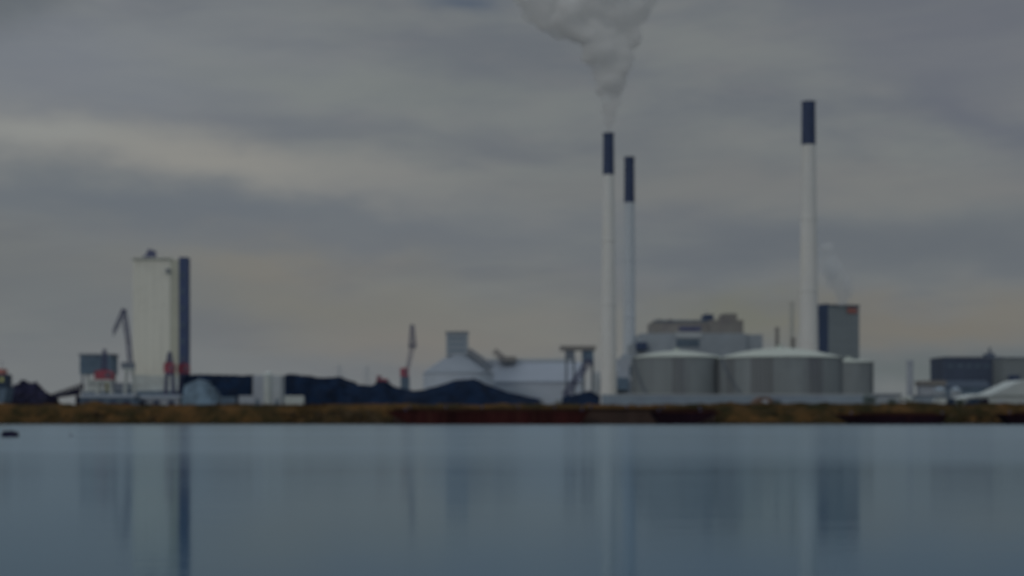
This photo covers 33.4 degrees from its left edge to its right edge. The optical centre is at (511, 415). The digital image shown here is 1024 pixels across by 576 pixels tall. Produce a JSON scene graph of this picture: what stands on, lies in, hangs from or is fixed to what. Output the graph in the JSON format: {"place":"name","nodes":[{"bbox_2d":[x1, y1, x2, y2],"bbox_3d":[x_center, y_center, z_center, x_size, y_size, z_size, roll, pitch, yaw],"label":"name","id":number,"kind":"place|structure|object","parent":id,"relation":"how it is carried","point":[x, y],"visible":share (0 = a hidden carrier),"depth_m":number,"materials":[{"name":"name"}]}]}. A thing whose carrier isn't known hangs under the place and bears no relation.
{"place":"outdoors","nodes":[
{"label":"outdoors","id":0,"kind":"place"},
{"bbox_2d":[81,375,178,394],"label":"cargo ship","id":1,"kind":"object","parent":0,"point":[149,384],"visible":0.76,"depth_m":596.00,"materials":[{"name":"white metal"}]},
{"bbox_2d":[132,249,189,381],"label":"silo tower","id":2,"kind":"structure","parent":0,"point":[161,308],"depth_m":619.87,"materials":[{"name":"grey concrete"}]},
{"bbox_2d":[253,372,284,404],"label":"silo building","id":3,"kind":"structure","parent":0,"point":[268,388],"depth_m":540.00,"materials":[{"name":"white paint"}]},
{"bbox_2d":[0,424,1023,575],"bbox_3d":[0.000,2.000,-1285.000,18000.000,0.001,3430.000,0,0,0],"label":"water","id":4,"kind":"structure","parent":0,"point":[516,500],"depth_m":40.40,"materials":[{"name":"liquid"}]},
{"bbox_2d":[1,430,18,436],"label":"mooring raft","id":5,"kind":"object","parent":4,"relation":"on","point":[11,433],"visible":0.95,"depth_m":163.50,"materials":[{"name":"black paint"}]},
{"bbox_2d":[384,408,589,423],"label":"barge","id":6,"kind":"object","parent":4,"relation":"on","point":[496,416],"visible":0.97,"depth_m":413.00,"materials":[{"name":"brown metal"}]},
{"bbox_2d":[650,409,721,423],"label":"barge","id":7,"kind":"object","parent":4,"relation":"on","point":[675,416],"visible":0.98,"depth_m":413.00,"materials":[{"name":"brown metal"}]},
{"bbox_2d":[833,412,947,423],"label":"barge","id":8,"kind":"object","parent":4,"relation":"on","point":[896,418],"visible":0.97,"depth_m":416.00,"materials":[{"name":"brown metal"}]},
{"bbox_2d":[994,411,1023,423],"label":"barge","id":9,"kind":"object","parent":4,"relation":"on","point":[1015,418],"visible":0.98,"depth_m":416.00,"materials":[{"name":"brown metal"}]},
{"bbox_2d":[0,401,1023,423],"bbox_3d":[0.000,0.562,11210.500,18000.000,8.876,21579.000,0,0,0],"label":"ground","id":10,"kind":"structure","parent":0,"point":[248,413],"depth_m":431.32,"materials":[{"name":"brown soil"}]},
{"bbox_2d":[0,369,13,402],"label":"tugboat","id":11,"kind":"object","parent":10,"relation":"on","point":[6,392],"visible":1,"depth_m":517.50,"materials":[{"name":"blue metal"}]},
{"bbox_2d":[9,380,59,404],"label":"scrap heap","id":12,"kind":"object","parent":10,"relation":"on","point":[29,393],"visible":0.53,"depth_m":533.69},
{"bbox_2d":[47,383,84,404],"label":"conveyor","id":13,"kind":"object","parent":10,"relation":"on","point":[53,397],"visible":0.98,"depth_m":529.20,"materials":[{"name":"grey metal"}]},
{"bbox_2d":[79,354,118,391],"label":"building","id":14,"kind":"structure","parent":10,"relation":"on","point":[90,364],"depth_m":635.00,"materials":[{"name":"blue metal"}]},
{"bbox_2d":[94,349,114,393],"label":"harbour crane","id":15,"kind":"object","parent":10,"relation":"on","point":[102,375],"visible":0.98,"depth_m":588.40,"materials":[{"name":"white paint"}]},
{"bbox_2d":[80,394,140,404],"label":"shed","id":16,"kind":"structure","parent":10,"relation":"on","point":[134,399],"depth_m":500.00,"materials":[{"name":"grey metal"}]},
{"bbox_2d":[113,308,135,393],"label":"harbour crane","id":17,"kind":"object","parent":10,"relation":"on","point":[127,366],"visible":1,"depth_m":574.36,"materials":[{"name":"white paint"}]},
{"bbox_2d":[139,395,182,404],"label":"shed","id":18,"kind":"structure","parent":10,"relation":"on","point":[159,399],"depth_m":510.00,"materials":[{"name":"grey metal"}]},
{"bbox_2d":[153,400,159,404],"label":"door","id":19,"kind":"structure","parent":18,"relation":"in","point":[155,402],"depth_m":509.96,"materials":[{"name":"grey metal"}]},
{"bbox_2d":[164,352,175,394],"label":"harbour crane","id":20,"kind":"object","parent":10,"relation":"on","point":[169,367],"visible":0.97,"depth_m":558.44,"materials":[{"name":"red metal"}]},
{"bbox_2d":[178,358,189,394],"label":"harbour crane","id":21,"kind":"object","parent":10,"relation":"on","point":[183,367],"visible":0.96,"depth_m":564.33,"materials":[{"name":"red metal"}]},
{"bbox_2d":[181,379,220,404],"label":"gravel heap","id":22,"kind":"object","parent":10,"relation":"on","point":[200,392],"visible":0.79,"depth_m":513.04,"materials":[{"name":"grey gravel"}]},
{"bbox_2d":[181,374,252,403],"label":"coal heap","id":23,"kind":"object","parent":10,"relation":"on","point":[226,385],"visible":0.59,"depth_m":561.55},
{"bbox_2d":[220,396,235,404],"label":"container","id":24,"kind":"object","parent":10,"relation":"on","point":[226,400],"visible":0.66,"depth_m":484.76,"materials":[{"name":"grey metal"}]},
{"bbox_2d":[238,395,255,404],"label":"container","id":25,"kind":"object","parent":10,"relation":"on","point":[247,399],"visible":0.66,"depth_m":478.76,"materials":[{"name":"grey metal"}]},
{"bbox_2d":[284,395,304,404],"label":"container","id":26,"kind":"object","parent":10,"relation":"on","point":[293,400],"visible":0.66,"depth_m":478.77,"materials":[{"name":"white metal"}]},
{"bbox_2d":[284,374,356,404],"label":"coal heap","id":27,"kind":"object","parent":10,"relation":"on","point":[316,390],"visible":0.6,"depth_m":565.13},
{"bbox_2d":[360,366,372,384],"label":"pylon","id":28,"kind":"object","parent":10,"relation":"on","point":[366,369],"visible":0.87,"depth_m":1599.56,"materials":[{"name":"grey metal"}]},
{"bbox_2d":[337,380,413,403],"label":"coal heap","id":29,"kind":"object","parent":10,"relation":"on","point":[386,392],"visible":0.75,"depth_m":549.82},
{"bbox_2d":[375,376,389,383],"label":"bulldozer","id":30,"kind":"object","parent":29,"relation":"on","point":[378,379],"visible":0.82,"depth_m":559.10,"materials":[{"name":"red metal"}]},
{"bbox_2d":[400,324,415,389],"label":"harbour crane","id":31,"kind":"object","parent":10,"relation":"on","point":[405,378],"visible":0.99,"depth_m":558.87,"materials":[{"name":"grey metal"}]},
{"bbox_2d":[423,332,494,389],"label":"storage dome","id":32,"kind":"structure","parent":10,"relation":"on","point":[459,362],"depth_m":626.99,"materials":[{"name":"grey metal"}]},
{"bbox_2d":[402,378,540,404],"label":"coal heap","id":33,"kind":"object","parent":10,"relation":"on","point":[472,391],"visible":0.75,"depth_m":509.58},
{"bbox_2d":[10,409,1004,423],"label":"bank rocks","id":34,"kind":"object","parent":10,"relation":"on","point":[350,417],"visible":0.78,"depth_m":428.27,"materials":[{"name":"stone"}]},
{"bbox_2d":[7,401,1022,415],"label":"dry reeds","id":35,"kind":"object","parent":10,"relation":"on","point":[460,405],"visible":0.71,"depth_m":435.76,"materials":[{"name":"brown plant"}]},
{"bbox_2d":[484,349,581,403],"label":"storage hall","id":36,"kind":"structure","parent":10,"relation":"on","point":[543,380],"depth_m":652.89,"materials":[{"name":"white metal"}]},
{"bbox_2d":[394,406,715,423],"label":"quay wall","id":37,"kind":"structure","parent":10,"relation":"on","point":[626,415],"depth_m":424.02,"materials":[{"name":"brown concrete"}]},
{"bbox_2d":[562,391,599,404],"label":"coal heap","id":38,"kind":"object","parent":10,"relation":"on","point":[586,397],"visible":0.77,"depth_m":591.72,"materials":[{"name":"black"}]},
{"bbox_2d":[600,132,616,403],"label":"chimney","id":39,"kind":"object","parent":10,"relation":"on","point":[608,378],"visible":0.96,"depth_m":757.54,"materials":[{"name":"concrete"}]},
{"bbox_2d":[623,156,635,354],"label":"chimney","id":40,"kind":"object","parent":10,"relation":"on","point":[629,317],"visible":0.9,"depth_m":877.56,"materials":[{"name":"grey concrete"}]},
{"bbox_2d":[631,348,719,393],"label":"storage tank","id":41,"kind":"object","parent":10,"relation":"on","point":[676,371],"visible":0.81,"depth_m":602.02,"materials":[{"name":"metal"}]},
{"bbox_2d":[627,311,762,356],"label":"power station","id":42,"kind":"object","parent":10,"relation":"on","point":[723,335],"visible":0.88,"depth_m":840.00,"materials":[{"name":"grey concrete"}]},
{"bbox_2d":[601,394,874,405],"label":"bund wall","id":43,"kind":"structure","parent":10,"relation":"on","point":[637,399],"depth_m":478.00,"materials":[{"name":"concrete"}]},
{"bbox_2d":[751,396,774,403],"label":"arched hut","id":44,"kind":"object","parent":10,"relation":"on","point":[763,399],"visible":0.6,"depth_m":452.00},
{"bbox_2d":[775,327,778,347],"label":"flue","id":45,"kind":"object","parent":10,"relation":"on","point":[776,335],"visible":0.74,"depth_m":899.13,"materials":[{"name":"grey metal"}]},
{"bbox_2d":[717,345,843,393],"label":"storage tank","id":46,"kind":"object","parent":10,"relation":"on","point":[779,369],"visible":0.85,"depth_m":588.32,"materials":[{"name":"metal"}]},
{"bbox_2d":[789,302,793,347],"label":"flue","id":47,"kind":"object","parent":10,"relation":"on","point":[791,319],"visible":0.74,"depth_m":1048.93,"materials":[{"name":"metal"}]},
{"bbox_2d":[791,338,794,347],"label":"flue","id":48,"kind":"object","parent":10,"relation":"on","point":[792,342],"visible":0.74,"depth_m":879.01,"materials":[{"name":"grey metal"}]},
{"bbox_2d":[799,100,817,351],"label":"chimney","id":49,"kind":"object","parent":10,"relation":"on","point":[808,319],"visible":0.91,"depth_m":806.81,"materials":[{"name":"concrete"}]},
{"bbox_2d":[818,303,859,359],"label":"tower block","id":50,"kind":"structure","parent":10,"relation":"on","point":[838,329],"depth_m":1003.25,"materials":[{"name":"stone"}]},
{"bbox_2d":[843,357,873,393],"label":"storage tank","id":51,"kind":"object","parent":10,"relation":"on","point":[858,376],"visible":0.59,"depth_m":660.55,"materials":[{"name":"metal"}]},
{"bbox_2d":[862,393,876,403],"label":"bush","id":52,"kind":"object","parent":10,"relation":"on","point":[870,400],"visible":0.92,"depth_m":451.50,"materials":[{"name":"green plant"}]},
{"bbox_2d":[886,399,897,403],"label":"bush","id":53,"kind":"object","parent":10,"relation":"on","point":[892,401],"visible":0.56,"depth_m":449.34,"materials":[{"name":"green plant"}]},
{"bbox_2d":[896,396,918,402],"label":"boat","id":54,"kind":"object","parent":10,"relation":"on","point":[906,399],"visible":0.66,"depth_m":469.40,"materials":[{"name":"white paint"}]},
{"bbox_2d":[906,360,912,395],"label":"flue","id":55,"kind":"object","parent":10,"relation":"on","point":[909,383],"visible":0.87,"depth_m":698.86,"materials":[{"name":"white metal"}]},
{"bbox_2d":[915,381,945,394],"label":"open shed","id":56,"kind":"structure","parent":10,"relation":"on","point":[926,387],"depth_m":697.00,"materials":[{"name":"grey metal"}]},
{"bbox_2d":[932,398,946,403],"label":"van","id":57,"kind":"object","parent":10,"relation":"on","point":[940,400],"visible":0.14,"depth_m":454.05,"materials":[{"name":"white paint"}]},
{"bbox_2d":[933,387,945,394],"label":"squat silo","id":58,"kind":"object","parent":10,"relation":"on","point":[939,391],"visible":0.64,"depth_m":598.26,"materials":[{"name":"metal"}]},
{"bbox_2d":[947,398,954,404],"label":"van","id":59,"kind":"object","parent":10,"relation":"on","point":[950,401],"visible":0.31,"depth_m":457.05,"materials":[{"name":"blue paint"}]},
{"bbox_2d":[950,387,961,397],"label":"squat silo","id":60,"kind":"object","parent":10,"relation":"on","point":[955,392],"visible":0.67,"depth_m":598.34,"materials":[{"name":"metal"}]},
{"bbox_2d":[954,399,964,404],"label":"bush","id":61,"kind":"object","parent":10,"relation":"on","point":[958,401],"visible":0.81,"depth_m":447.38,"materials":[{"name":"green plant"}]},
{"bbox_2d":[955,394,976,403],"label":"tent hall","id":62,"kind":"structure","parent":10,"relation":"on","point":[964,398],"depth_m":543.33,"materials":[{"name":"white fabric"}]},
{"bbox_2d":[945,381,990,394],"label":"blue shed","id":63,"kind":"structure","parent":10,"relation":"on","point":[971,387],"depth_m":720.75,"materials":[{"name":"metal"}]},
{"bbox_2d":[964,398,978,404],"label":"van","id":64,"kind":"object","parent":10,"relation":"on","point":[972,401],"visible":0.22,"depth_m":455.05,"materials":[{"name":"blue paint"}]},
{"bbox_2d":[979,398,988,402],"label":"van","id":65,"kind":"object","parent":10,"relation":"on","point":[983,400],"visible":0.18,"depth_m":457.05,"materials":[{"name":"grey paint"}]},
{"bbox_2d":[975,380,1023,403],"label":"tent hall","id":66,"kind":"structure","parent":10,"relation":"on","point":[1009,392],"depth_m":500.00,"materials":[{"name":"white fabric"}]},
{"bbox_2d":[0,0,1023,404],"label":"sky","id":67,"kind":"structure","parent":0,"point":[334,178],"materials":[{"name":"grey"}]},
{"bbox_2d":[560,346,595,395],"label":"conveyor tower","id":68,"kind":"structure","parent":0,"point":[587,354],"depth_m":626.60,"materials":[{"name":"grey metal"}]},
{"bbox_2d":[594,355,631,395],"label":"boiler house","id":69,"kind":"structure","parent":0,"point":[623,364],"depth_m":790.00,"materials":[{"name":"grey metal"}]},
{"bbox_2d":[875,394,901,404],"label":"building","id":70,"kind":"structure","parent":0,"point":[882,398],"depth_m":560.00,"materials":[{"name":"grey metal"}]},
{"bbox_2d":[908,395,951,402],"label":"building","id":71,"kind":"structure","parent":0,"point":[926,398],"depth_m":520.00,"materials":[{"name":"concrete"}]},
{"bbox_2d":[930,347,999,387],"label":"warehouse","id":72,"kind":"structure","parent":0,"point":[961,368],"depth_m":880.00,"materials":[{"name":"metal"}]},
{"bbox_2d":[992,357,1023,386],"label":"warehouse","id":73,"kind":"structure","parent":0,"point":[1005,369],"depth_m":860.00,"materials":[{"name":"grey metal"}]}
]}

